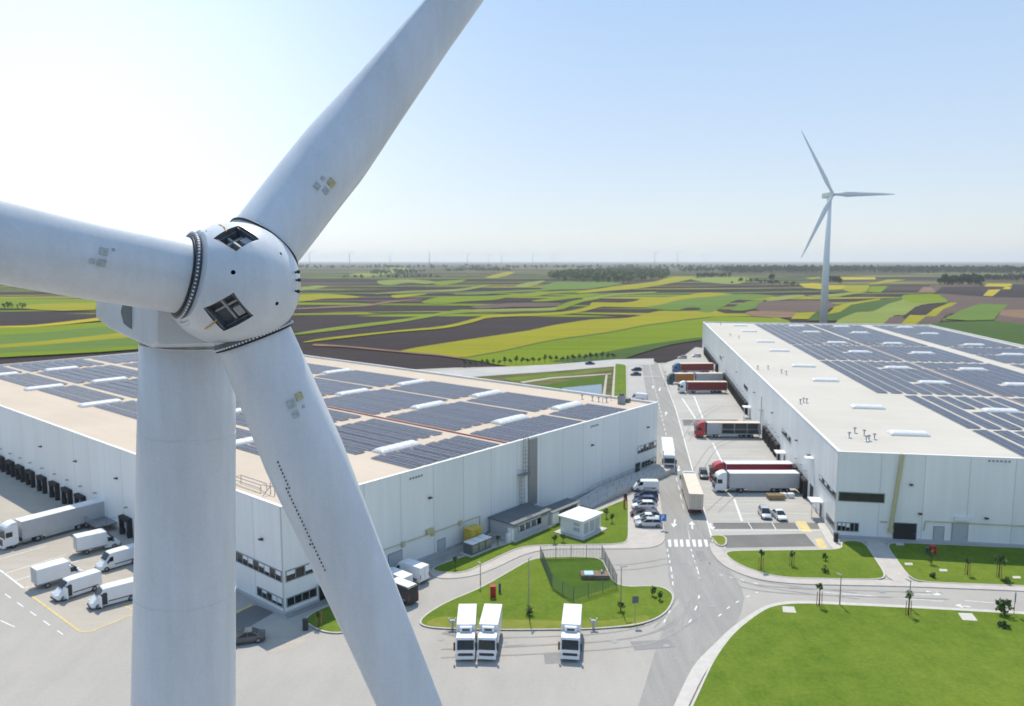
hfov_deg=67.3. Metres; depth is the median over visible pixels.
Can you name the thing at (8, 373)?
skylight
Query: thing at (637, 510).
car
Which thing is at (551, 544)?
kerb
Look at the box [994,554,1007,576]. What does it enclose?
young tree
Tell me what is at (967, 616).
slab paving
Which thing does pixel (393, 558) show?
door
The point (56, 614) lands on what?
yellow marking
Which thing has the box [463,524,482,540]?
storage cabinet
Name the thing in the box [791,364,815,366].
skylight
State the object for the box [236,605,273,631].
bay paving
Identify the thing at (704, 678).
kerb
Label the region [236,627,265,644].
car
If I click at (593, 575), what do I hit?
well cover
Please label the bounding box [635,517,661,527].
car
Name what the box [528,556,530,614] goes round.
street lamp
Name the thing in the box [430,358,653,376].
access road
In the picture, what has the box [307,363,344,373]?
solar array
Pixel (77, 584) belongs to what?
van
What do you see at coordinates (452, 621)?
valve stand
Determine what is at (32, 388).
skylight
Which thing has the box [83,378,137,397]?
solar array
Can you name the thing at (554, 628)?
kerb
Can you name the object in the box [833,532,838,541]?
litter bin
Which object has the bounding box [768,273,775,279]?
tree
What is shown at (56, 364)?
solar array
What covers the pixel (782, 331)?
solar array
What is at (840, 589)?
street lamp
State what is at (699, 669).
footway paving
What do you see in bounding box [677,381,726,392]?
semi truck
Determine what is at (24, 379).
solar array
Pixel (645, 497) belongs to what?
car
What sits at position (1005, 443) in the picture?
solar array
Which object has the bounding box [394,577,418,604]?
van
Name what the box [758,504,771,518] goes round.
car
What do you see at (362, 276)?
hedgerow
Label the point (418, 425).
cable duct
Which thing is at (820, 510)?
door
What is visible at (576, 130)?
sky
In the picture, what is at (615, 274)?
woodland
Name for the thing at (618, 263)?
ground
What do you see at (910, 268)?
woodland
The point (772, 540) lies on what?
yard lane
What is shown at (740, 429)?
semi truck
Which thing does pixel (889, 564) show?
footway paving
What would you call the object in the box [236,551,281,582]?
window
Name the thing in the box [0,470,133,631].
loading bay paving
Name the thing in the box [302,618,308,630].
litter bin
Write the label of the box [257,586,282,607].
window
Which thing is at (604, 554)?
fence
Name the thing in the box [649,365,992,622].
white marking
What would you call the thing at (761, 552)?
young tree
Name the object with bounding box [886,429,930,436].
skylight
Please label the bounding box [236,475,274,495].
pipe frame
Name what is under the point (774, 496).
pallet stack
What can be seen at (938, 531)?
door
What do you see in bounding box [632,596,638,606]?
road sign
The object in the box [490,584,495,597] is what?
hydrant cabinet
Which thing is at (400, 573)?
van
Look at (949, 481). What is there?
warehouse
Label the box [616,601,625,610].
shrub
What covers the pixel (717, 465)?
semi truck
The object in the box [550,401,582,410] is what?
skylight
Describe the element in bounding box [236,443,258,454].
solar array
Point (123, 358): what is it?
solar array
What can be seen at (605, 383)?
path paving
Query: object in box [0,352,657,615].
warehouse
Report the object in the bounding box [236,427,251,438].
solar array
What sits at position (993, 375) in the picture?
solar array
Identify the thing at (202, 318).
wind turbine
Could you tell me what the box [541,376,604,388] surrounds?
bank grass
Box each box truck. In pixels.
[453,604,476,659]
[475,604,501,659]
[558,603,581,659]
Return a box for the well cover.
[580,565,609,579]
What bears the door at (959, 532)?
in the warehouse at (949, 481)
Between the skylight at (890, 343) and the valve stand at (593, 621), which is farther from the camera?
the skylight at (890, 343)
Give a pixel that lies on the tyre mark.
(679, 617)
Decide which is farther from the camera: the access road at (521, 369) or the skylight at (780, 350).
the access road at (521, 369)
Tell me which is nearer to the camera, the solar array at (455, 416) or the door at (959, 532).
the door at (959, 532)
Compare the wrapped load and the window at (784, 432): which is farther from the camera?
the window at (784, 432)
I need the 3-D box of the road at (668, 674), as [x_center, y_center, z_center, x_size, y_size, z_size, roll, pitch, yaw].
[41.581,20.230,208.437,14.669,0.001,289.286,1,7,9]
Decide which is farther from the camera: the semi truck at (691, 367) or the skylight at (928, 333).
the skylight at (928, 333)
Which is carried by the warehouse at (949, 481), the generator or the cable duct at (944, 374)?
the cable duct at (944, 374)
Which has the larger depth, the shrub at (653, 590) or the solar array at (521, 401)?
the solar array at (521, 401)
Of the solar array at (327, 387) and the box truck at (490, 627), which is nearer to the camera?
the box truck at (490, 627)
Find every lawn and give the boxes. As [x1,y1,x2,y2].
[308,606,341,633]
[421,557,671,629]
[434,500,627,572]
[541,558,616,599]
[614,364,625,396]
[693,603,1023,705]
[710,535,725,545]
[727,541,883,579]
[889,543,1023,585]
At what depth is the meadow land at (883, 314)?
850.06 m
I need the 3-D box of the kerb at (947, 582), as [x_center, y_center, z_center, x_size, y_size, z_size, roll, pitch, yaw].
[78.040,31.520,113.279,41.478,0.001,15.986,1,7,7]
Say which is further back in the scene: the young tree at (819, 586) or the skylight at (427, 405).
the skylight at (427, 405)
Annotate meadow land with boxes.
[0,265,1019,356]
[0,267,995,334]
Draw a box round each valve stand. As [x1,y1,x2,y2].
[448,618,455,628]
[590,618,597,628]
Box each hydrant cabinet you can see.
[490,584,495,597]
[929,545,936,553]
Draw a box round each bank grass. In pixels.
[506,369,610,380]
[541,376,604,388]
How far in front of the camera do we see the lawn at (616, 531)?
124.52 m
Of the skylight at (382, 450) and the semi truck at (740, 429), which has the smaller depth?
the skylight at (382, 450)
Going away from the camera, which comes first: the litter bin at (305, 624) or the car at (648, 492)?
the litter bin at (305, 624)
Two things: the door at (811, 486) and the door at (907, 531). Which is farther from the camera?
the door at (811, 486)
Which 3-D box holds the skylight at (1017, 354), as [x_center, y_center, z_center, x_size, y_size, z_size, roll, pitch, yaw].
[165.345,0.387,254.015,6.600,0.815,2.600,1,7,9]
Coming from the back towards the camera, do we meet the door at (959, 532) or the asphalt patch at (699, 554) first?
the door at (959, 532)
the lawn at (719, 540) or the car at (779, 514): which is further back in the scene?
the car at (779, 514)
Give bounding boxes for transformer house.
[554,506,607,540]
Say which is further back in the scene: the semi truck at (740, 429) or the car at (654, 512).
the semi truck at (740, 429)
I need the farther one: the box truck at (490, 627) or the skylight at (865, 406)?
the skylight at (865, 406)
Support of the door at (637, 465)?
in the warehouse at (66, 451)
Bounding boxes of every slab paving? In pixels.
[782,606,795,612]
[958,613,976,620]
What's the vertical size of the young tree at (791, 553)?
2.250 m
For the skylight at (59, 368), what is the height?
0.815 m
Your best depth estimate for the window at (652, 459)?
166.63 m
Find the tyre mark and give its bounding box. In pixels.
[441,405,947,662]
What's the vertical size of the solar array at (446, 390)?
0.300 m
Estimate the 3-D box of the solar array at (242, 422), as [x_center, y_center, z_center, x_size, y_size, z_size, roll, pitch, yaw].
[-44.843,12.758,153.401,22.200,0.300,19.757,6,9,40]
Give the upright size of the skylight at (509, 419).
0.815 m
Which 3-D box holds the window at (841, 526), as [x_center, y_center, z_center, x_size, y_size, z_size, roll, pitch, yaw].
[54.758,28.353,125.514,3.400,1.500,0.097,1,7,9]
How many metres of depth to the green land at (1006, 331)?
512.33 m
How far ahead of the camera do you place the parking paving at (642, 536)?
127.41 m
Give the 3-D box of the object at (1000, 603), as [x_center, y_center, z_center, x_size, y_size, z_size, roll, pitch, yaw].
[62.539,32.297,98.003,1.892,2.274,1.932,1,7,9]
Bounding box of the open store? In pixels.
[545,498,581,523]
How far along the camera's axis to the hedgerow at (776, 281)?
1560.45 m
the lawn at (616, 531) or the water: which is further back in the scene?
the water
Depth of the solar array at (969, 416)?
159.70 m
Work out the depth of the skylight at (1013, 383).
192.17 m
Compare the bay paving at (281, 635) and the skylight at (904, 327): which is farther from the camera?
the skylight at (904, 327)
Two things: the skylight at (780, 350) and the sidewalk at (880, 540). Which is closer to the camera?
the sidewalk at (880, 540)
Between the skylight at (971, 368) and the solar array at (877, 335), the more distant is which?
the solar array at (877, 335)
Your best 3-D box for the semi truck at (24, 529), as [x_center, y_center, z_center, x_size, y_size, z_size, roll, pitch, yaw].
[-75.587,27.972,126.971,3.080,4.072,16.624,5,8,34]
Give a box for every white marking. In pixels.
[0,546,78,634]
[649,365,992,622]
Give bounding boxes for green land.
[0,265,1023,352]
[0,275,1023,365]
[463,267,1023,361]
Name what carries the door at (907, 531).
in the warehouse at (949, 481)
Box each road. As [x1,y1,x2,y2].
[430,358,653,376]
[638,361,743,705]
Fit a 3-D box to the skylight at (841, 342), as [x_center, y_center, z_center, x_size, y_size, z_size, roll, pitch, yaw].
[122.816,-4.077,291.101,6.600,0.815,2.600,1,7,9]
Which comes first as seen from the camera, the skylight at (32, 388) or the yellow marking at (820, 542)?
the yellow marking at (820, 542)
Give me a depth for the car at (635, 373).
302.16 m
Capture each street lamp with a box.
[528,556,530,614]
[620,566,626,606]
[836,573,841,604]
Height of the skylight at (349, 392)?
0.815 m
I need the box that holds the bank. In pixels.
[475,366,614,395]
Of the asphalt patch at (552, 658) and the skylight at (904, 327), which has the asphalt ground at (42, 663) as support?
the asphalt patch at (552, 658)
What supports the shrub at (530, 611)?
on the lawn at (546, 601)
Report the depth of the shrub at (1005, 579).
107.57 m
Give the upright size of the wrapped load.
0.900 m
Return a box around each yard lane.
[682,420,737,425]
[713,523,818,528]
[723,534,814,547]
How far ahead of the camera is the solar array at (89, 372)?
212.05 m
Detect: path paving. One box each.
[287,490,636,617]
[521,373,610,382]
[603,374,607,394]
[611,367,614,395]
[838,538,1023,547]
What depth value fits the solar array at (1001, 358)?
260.14 m
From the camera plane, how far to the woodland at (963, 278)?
1480.77 m
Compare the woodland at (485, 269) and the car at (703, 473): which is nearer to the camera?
the car at (703, 473)
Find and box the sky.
[0,0,1023,261]
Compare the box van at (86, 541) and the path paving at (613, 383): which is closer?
the box van at (86, 541)
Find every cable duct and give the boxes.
[327,406,508,442]
[850,339,1023,404]
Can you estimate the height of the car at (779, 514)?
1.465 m
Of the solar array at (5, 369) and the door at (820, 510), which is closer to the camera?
the door at (820, 510)
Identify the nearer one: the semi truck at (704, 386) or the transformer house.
the transformer house
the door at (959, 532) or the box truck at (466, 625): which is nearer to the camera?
the box truck at (466, 625)
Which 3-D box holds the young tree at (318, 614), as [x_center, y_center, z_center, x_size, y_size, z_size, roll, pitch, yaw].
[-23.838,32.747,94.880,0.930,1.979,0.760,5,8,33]
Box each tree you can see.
[315,611,321,626]
[453,556,457,568]
[758,549,764,569]
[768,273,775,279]
[789,550,794,564]
[815,583,822,605]
[905,590,913,614]
[926,548,934,563]
[964,557,970,574]
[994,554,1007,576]
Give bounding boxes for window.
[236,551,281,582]
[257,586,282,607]
[285,563,313,582]
[286,587,316,607]
[638,440,656,453]
[641,457,655,467]
[782,428,790,443]
[819,474,835,499]
[826,512,833,529]
[836,522,858,531]
[838,491,884,502]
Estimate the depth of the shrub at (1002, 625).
94.57 m
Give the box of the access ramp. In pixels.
[571,460,674,507]
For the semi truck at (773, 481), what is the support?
on the yard paving at (797, 507)
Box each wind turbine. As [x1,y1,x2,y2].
[0,0,483,705]
[801,130,893,322]
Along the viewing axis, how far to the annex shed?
126.85 m
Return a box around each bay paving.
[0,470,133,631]
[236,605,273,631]
[262,619,311,652]
[628,366,645,397]
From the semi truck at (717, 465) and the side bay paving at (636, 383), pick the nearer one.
the semi truck at (717, 465)
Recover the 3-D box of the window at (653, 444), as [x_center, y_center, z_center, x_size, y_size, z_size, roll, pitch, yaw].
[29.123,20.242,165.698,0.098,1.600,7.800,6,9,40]
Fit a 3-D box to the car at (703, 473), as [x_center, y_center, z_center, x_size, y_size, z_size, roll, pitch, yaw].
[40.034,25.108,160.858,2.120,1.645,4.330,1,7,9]
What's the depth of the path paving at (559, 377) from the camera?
297.66 m
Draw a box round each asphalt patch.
[441,629,456,636]
[544,653,577,663]
[631,639,674,649]
[694,551,705,559]
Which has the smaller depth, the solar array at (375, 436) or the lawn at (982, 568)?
the lawn at (982, 568)
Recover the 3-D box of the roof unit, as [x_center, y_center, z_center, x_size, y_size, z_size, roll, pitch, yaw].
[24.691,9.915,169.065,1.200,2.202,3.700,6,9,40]
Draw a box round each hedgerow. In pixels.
[1,301,26,309]
[343,274,439,277]
[696,272,731,277]
[738,278,798,285]
[829,275,842,282]
[984,273,1023,280]
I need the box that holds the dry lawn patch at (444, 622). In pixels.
[427,615,648,627]
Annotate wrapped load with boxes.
[780,492,794,497]
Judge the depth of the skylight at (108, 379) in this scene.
199.24 m
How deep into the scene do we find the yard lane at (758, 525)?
131.52 m
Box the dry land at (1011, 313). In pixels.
[296,287,1023,360]
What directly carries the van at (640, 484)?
on the parking paving at (642, 536)
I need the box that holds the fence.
[540,545,616,600]
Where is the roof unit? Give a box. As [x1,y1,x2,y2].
[618,393,630,403]
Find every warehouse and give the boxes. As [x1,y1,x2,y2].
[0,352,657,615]
[702,322,1023,546]
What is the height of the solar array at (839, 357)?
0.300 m
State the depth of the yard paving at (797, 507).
174.25 m
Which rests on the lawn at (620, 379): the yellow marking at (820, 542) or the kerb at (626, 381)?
the kerb at (626, 381)
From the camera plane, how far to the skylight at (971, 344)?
282.52 m
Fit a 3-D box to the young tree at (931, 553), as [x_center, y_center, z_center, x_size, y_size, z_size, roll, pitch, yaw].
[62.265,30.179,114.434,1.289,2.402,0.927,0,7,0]
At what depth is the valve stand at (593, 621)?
94.25 m
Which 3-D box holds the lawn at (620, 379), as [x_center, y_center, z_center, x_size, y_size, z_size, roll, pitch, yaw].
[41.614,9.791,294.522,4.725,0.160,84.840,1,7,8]
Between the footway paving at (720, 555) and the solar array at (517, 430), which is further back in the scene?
the solar array at (517, 430)
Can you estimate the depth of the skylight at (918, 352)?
257.59 m
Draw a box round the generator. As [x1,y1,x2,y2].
[459,534,495,557]
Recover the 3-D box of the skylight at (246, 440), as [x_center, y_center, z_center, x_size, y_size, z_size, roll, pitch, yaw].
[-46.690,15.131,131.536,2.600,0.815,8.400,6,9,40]
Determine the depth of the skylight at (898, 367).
222.06 m
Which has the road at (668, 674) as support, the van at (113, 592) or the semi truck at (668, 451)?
the semi truck at (668, 451)
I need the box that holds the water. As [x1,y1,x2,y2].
[562,384,601,393]
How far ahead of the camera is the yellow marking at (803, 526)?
131.02 m
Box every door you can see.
[318,585,325,600]
[388,549,402,566]
[437,537,445,553]
[595,517,599,530]
[635,462,639,471]
[809,483,813,504]
[819,503,821,517]
[892,522,916,539]
[933,526,944,541]
[951,523,968,542]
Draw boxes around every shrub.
[525,605,533,615]
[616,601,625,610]
[650,586,656,595]
[821,565,829,572]
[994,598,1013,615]
[996,620,1011,630]
[1002,577,1010,583]
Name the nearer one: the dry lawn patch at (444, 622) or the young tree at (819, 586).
the dry lawn patch at (444, 622)
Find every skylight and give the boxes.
[0,371,19,375]
[23,383,64,390]
[44,366,78,371]
[77,399,122,407]
[90,376,127,382]
[121,362,137,367]
[236,437,253,445]
[322,368,351,373]
[335,388,370,395]
[372,440,420,454]
[396,379,426,385]
[410,400,446,409]
[470,390,502,397]
[491,414,528,424]
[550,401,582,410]
[741,330,756,331]
[756,340,774,342]
[769,349,789,351]
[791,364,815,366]
[811,378,839,381]
[827,341,845,343]
[848,350,869,352]
[849,404,885,409]
[883,342,902,344]
[884,366,910,368]
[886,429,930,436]
[897,326,912,327]
[910,351,933,353]
[917,380,948,383]
[920,332,938,333]
[957,367,985,370]
[963,343,984,345]
[980,408,1020,412]
[1000,353,1023,355]
[1002,382,1023,385]
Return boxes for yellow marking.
[31,596,251,631]
[796,521,811,531]
[815,538,826,548]
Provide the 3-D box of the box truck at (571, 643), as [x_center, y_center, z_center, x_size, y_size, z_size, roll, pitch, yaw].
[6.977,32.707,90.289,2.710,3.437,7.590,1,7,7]
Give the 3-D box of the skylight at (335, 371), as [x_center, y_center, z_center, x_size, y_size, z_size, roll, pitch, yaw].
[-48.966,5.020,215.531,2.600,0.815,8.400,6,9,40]
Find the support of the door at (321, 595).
in the warehouse at (66, 451)
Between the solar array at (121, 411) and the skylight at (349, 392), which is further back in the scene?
the skylight at (349, 392)
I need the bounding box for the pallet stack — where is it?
[766,493,785,499]
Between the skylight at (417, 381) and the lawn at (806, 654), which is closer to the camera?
the lawn at (806, 654)
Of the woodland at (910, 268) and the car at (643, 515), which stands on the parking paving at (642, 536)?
the car at (643, 515)
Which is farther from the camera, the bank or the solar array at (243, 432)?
the bank
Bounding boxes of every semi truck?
[0,498,104,548]
[661,437,676,470]
[672,363,713,372]
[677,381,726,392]
[680,471,703,512]
[694,420,760,437]
[709,460,792,480]
[711,470,799,492]
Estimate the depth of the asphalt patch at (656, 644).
90.77 m
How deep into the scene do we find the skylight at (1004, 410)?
158.45 m
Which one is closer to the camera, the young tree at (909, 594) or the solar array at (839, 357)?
the young tree at (909, 594)
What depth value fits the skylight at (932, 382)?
195.16 m
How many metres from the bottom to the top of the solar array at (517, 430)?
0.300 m
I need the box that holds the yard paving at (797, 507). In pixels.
[663,353,831,551]
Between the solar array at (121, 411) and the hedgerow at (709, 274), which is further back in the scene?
the hedgerow at (709, 274)
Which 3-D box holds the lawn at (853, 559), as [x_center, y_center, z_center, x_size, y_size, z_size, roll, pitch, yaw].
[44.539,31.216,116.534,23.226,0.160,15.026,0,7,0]
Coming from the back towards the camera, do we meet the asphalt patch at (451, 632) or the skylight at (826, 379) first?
the skylight at (826, 379)
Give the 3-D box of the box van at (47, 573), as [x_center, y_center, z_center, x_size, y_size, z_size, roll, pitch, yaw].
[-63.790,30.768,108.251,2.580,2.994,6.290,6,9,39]
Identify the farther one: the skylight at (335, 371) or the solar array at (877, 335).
the solar array at (877, 335)
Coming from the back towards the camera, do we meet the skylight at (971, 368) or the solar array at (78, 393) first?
the skylight at (971, 368)
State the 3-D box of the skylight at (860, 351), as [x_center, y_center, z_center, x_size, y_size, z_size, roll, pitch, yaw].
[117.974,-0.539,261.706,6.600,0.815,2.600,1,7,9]
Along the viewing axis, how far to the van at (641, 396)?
247.31 m
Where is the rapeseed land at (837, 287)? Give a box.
[0,277,1011,327]
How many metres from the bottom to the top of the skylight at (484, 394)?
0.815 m
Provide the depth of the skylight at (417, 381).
194.60 m
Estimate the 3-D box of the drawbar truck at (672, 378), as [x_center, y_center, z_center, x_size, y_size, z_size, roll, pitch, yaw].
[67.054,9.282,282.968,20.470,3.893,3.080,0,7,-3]
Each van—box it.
[30,558,83,587]
[50,568,101,600]
[73,528,120,554]
[87,577,132,609]
[94,543,133,571]
[390,567,412,581]
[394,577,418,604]
[395,558,428,583]
[630,392,647,399]
[632,479,658,491]
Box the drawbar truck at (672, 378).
[666,372,722,383]
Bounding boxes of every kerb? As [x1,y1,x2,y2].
[306,605,341,632]
[420,556,673,629]
[432,499,628,572]
[613,364,626,396]
[691,603,1023,705]
[710,535,726,545]
[725,540,884,578]
[888,543,1023,585]
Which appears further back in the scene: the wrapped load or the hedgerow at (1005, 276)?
the hedgerow at (1005, 276)
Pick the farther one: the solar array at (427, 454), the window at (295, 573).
the solar array at (427, 454)
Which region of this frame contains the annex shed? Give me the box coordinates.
[487,503,555,542]
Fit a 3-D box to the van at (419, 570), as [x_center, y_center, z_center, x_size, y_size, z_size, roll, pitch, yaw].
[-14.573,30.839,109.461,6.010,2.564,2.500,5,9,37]
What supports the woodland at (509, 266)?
on the ploughed land at (405, 340)
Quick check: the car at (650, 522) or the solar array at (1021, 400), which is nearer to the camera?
the car at (650, 522)
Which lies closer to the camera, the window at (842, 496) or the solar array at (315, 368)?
the window at (842, 496)
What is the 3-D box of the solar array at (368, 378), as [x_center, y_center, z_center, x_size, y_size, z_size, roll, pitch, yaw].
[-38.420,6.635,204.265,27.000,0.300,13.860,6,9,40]
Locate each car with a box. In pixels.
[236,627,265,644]
[630,371,640,375]
[630,507,653,515]
[631,500,656,508]
[632,495,657,503]
[633,512,658,520]
[634,489,658,497]
[634,509,659,515]
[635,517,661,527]
[698,467,708,478]
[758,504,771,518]
[770,509,787,520]
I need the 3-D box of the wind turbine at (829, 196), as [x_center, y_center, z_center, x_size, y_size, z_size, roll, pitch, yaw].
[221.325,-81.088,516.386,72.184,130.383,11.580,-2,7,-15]
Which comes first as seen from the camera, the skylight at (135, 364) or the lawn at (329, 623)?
the lawn at (329, 623)
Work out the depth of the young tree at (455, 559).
112.63 m
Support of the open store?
on the asphalt ground at (42, 663)
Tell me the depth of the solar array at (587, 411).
158.38 m
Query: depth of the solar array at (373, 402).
170.79 m
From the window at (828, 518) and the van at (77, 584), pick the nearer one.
the van at (77, 584)
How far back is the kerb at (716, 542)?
124.05 m
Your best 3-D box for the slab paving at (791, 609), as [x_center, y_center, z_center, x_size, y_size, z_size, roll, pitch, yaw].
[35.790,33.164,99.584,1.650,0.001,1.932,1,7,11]
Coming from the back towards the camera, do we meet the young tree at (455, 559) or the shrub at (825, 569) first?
the young tree at (455, 559)
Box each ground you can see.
[0,347,1023,705]
[298,262,1023,288]
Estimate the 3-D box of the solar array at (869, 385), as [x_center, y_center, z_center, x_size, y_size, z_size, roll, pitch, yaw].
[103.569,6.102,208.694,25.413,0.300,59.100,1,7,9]
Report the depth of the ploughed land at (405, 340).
678.21 m
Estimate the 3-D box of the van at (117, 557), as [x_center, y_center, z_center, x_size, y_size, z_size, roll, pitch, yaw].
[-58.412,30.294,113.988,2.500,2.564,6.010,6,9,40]
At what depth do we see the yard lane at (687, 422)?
216.41 m
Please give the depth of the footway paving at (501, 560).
119.54 m
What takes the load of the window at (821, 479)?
in the warehouse at (949, 481)
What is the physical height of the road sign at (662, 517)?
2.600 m
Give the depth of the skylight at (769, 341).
294.36 m
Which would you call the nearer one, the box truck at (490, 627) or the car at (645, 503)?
the box truck at (490, 627)
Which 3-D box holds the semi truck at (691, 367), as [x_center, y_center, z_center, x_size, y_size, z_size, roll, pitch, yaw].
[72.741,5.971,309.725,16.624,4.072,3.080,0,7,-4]
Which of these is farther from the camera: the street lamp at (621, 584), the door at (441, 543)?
the door at (441, 543)
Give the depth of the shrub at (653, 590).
103.37 m
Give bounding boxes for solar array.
[0,366,21,372]
[0,373,67,386]
[11,359,103,371]
[37,365,137,382]
[39,385,124,402]
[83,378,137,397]
[91,354,137,362]
[94,400,136,418]
[236,409,360,426]
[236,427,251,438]
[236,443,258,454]
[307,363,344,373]
[314,377,372,395]
[316,370,416,386]
[324,389,447,414]
[336,418,442,453]
[371,436,499,468]
[386,401,527,430]
[390,381,490,398]
[466,392,572,411]
[470,415,582,441]
[549,403,626,419]
[755,324,860,344]
[793,344,902,360]
[814,325,927,345]
[821,360,992,395]
[870,346,981,362]
[872,325,1016,347]
[905,395,1023,429]
[915,362,1023,395]
[949,347,1023,362]
[972,430,1023,456]
[1010,364,1023,368]
[1011,398,1023,402]
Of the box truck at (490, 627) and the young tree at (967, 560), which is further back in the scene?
the young tree at (967, 560)
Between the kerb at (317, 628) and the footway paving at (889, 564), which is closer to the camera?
the kerb at (317, 628)
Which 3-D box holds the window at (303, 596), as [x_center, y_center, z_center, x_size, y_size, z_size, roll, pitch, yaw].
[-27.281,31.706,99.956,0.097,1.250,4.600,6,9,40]
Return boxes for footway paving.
[430,491,664,578]
[674,601,1023,705]
[710,543,1023,591]
[818,522,839,548]
[867,540,909,581]
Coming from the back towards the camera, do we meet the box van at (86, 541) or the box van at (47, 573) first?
the box van at (86, 541)
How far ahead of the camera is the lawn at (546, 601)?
101.89 m
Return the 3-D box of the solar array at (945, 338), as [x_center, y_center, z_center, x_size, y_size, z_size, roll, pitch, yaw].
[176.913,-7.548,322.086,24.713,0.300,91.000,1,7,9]
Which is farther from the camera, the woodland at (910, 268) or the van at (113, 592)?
the woodland at (910, 268)
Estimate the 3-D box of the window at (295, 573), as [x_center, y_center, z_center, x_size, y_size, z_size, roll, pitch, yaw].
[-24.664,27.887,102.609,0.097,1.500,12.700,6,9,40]
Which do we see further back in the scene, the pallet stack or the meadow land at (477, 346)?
the meadow land at (477, 346)
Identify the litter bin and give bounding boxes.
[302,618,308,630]
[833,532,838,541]
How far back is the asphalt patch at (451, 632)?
93.69 m
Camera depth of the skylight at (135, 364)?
230.12 m
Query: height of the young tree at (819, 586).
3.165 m
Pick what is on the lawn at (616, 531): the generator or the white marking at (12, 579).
the generator
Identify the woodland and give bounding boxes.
[298,263,739,268]
[370,268,424,274]
[444,266,510,271]
[547,266,669,282]
[679,265,756,272]
[721,264,1023,273]
[937,273,984,284]
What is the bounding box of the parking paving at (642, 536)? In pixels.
[629,490,661,546]
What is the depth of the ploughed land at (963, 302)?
883.87 m
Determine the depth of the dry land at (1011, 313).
668.86 m
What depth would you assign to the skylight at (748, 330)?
337.39 m
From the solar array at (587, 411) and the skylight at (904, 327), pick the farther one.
the skylight at (904, 327)
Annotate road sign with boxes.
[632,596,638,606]
[659,514,665,528]
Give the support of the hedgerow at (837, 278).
on the ploughed land at (963, 302)
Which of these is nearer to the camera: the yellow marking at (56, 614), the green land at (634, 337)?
the yellow marking at (56, 614)
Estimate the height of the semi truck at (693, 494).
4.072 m
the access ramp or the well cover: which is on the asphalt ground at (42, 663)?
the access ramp
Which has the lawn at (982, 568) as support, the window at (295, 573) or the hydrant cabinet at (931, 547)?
the hydrant cabinet at (931, 547)
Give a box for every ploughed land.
[0,265,1023,368]
[40,266,1023,323]
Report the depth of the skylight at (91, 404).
166.57 m
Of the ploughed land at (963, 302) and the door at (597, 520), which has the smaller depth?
the door at (597, 520)
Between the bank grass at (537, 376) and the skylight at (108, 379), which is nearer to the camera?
the skylight at (108, 379)
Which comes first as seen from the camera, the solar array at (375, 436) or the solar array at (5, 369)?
the solar array at (375, 436)
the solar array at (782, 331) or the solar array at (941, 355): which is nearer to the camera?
the solar array at (941, 355)
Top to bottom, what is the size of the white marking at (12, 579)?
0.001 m
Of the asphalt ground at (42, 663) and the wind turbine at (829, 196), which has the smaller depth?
the asphalt ground at (42, 663)
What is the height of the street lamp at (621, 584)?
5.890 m
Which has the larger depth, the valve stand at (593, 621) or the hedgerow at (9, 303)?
the hedgerow at (9, 303)
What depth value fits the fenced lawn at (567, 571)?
110.28 m
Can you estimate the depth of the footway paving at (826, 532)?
126.49 m
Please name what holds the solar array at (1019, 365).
on the warehouse at (949, 481)
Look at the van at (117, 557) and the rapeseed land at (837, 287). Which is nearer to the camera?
the van at (117, 557)
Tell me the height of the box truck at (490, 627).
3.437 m

